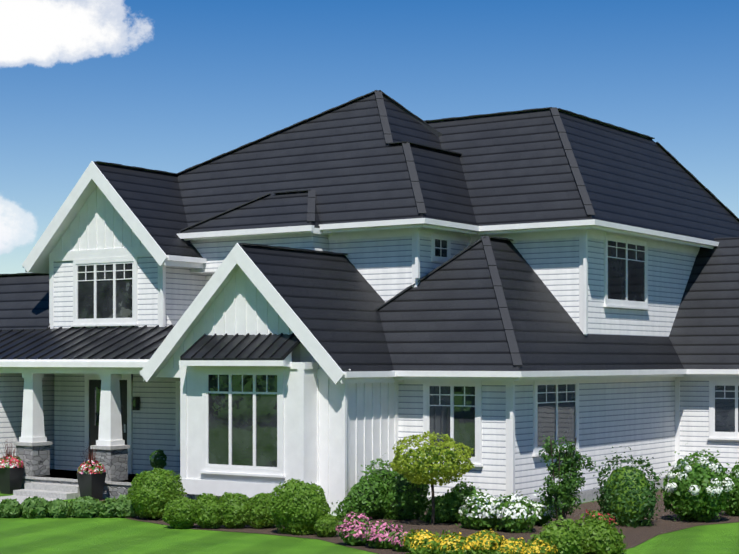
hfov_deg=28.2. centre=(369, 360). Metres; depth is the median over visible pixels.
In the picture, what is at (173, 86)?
sky
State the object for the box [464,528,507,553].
yellow flowers
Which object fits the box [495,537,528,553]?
yellow flowers
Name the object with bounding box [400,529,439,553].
yellow flowers
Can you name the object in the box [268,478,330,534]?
boxwood
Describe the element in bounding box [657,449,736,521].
hydrangea
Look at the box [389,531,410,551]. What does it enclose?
pink flowers
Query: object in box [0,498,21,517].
boxwood shrub
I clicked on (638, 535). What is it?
mulch bed
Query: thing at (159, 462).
shrub
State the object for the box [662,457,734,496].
hydrangea heads
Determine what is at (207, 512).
hedge ball
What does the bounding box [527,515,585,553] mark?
shrub
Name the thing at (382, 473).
green shrub
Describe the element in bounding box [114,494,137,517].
shrub
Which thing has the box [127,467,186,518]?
boxwood
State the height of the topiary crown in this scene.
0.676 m
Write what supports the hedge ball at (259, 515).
on the mulch bed
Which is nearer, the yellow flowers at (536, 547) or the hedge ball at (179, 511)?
the yellow flowers at (536, 547)
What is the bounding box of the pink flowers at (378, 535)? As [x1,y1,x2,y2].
[361,519,408,548]
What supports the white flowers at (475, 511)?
on the mulch bed
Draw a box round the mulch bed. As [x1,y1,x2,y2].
[99,489,738,553]
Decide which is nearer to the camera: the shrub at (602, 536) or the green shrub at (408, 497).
the shrub at (602, 536)
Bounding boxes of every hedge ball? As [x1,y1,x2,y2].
[162,496,196,528]
[191,493,223,528]
[218,492,250,528]
[247,492,276,528]
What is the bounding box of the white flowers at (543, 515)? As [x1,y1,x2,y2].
[529,497,561,525]
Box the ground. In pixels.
[0,489,738,553]
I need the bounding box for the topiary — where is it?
[389,431,474,524]
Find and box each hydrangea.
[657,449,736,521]
[723,461,738,515]
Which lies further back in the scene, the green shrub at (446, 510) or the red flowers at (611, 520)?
the green shrub at (446, 510)
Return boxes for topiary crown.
[403,445,459,477]
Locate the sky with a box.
[0,0,738,273]
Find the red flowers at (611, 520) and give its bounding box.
[583,509,618,527]
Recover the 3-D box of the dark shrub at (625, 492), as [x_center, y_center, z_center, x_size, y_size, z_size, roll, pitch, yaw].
[4.973,2.406,28.224,1.343,1.519,1.493,0,0,4]
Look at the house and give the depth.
34.29 m
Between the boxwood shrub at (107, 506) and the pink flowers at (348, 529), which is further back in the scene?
the boxwood shrub at (107, 506)
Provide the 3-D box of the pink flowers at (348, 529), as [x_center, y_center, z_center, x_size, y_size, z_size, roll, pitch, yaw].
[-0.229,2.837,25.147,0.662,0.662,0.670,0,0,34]
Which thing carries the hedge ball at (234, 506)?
on the mulch bed
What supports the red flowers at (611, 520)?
on the mulch bed
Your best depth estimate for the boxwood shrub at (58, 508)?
29.42 m
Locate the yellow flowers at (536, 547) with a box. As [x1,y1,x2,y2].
[523,539,559,553]
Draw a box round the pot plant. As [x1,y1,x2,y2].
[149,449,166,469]
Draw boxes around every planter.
[0,437,24,493]
[76,444,105,499]
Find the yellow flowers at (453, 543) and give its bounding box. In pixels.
[427,530,475,553]
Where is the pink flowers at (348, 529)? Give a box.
[334,507,371,545]
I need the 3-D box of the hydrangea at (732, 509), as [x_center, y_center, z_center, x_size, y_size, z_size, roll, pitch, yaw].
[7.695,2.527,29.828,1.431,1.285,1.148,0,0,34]
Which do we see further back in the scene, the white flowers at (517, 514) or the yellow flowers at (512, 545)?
the white flowers at (517, 514)
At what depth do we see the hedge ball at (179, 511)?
27.47 m
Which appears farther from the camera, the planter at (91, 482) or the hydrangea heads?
the planter at (91, 482)
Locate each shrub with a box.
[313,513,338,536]
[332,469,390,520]
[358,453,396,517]
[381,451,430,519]
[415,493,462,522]
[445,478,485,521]
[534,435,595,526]
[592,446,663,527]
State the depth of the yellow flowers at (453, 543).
23.02 m
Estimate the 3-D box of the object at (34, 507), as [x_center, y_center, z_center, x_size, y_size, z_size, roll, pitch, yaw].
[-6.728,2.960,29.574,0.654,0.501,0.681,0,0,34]
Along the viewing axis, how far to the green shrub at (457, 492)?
28.45 m
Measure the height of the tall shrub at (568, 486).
1.764 m
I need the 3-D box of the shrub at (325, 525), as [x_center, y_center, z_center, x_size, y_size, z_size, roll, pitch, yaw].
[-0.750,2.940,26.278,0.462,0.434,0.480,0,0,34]
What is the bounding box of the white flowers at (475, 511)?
[455,489,506,529]
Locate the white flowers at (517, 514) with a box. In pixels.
[489,491,540,532]
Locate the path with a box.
[0,495,64,503]
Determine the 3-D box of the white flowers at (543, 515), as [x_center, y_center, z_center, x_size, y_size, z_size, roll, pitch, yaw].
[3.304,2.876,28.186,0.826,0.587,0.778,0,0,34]
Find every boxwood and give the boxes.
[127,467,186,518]
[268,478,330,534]
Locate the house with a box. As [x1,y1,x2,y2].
[0,90,738,515]
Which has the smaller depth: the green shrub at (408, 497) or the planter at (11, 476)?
the green shrub at (408, 497)
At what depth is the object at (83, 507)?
29.44 m
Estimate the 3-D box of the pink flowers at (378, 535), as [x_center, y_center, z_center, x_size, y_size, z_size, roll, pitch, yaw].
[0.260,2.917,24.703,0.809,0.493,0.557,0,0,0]
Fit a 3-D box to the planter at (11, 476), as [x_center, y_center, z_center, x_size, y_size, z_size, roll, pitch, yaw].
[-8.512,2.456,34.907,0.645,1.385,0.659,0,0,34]
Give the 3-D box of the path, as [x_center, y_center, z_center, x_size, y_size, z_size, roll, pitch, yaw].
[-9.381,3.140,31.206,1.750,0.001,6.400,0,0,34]
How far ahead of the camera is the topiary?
27.79 m
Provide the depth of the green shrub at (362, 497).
28.93 m

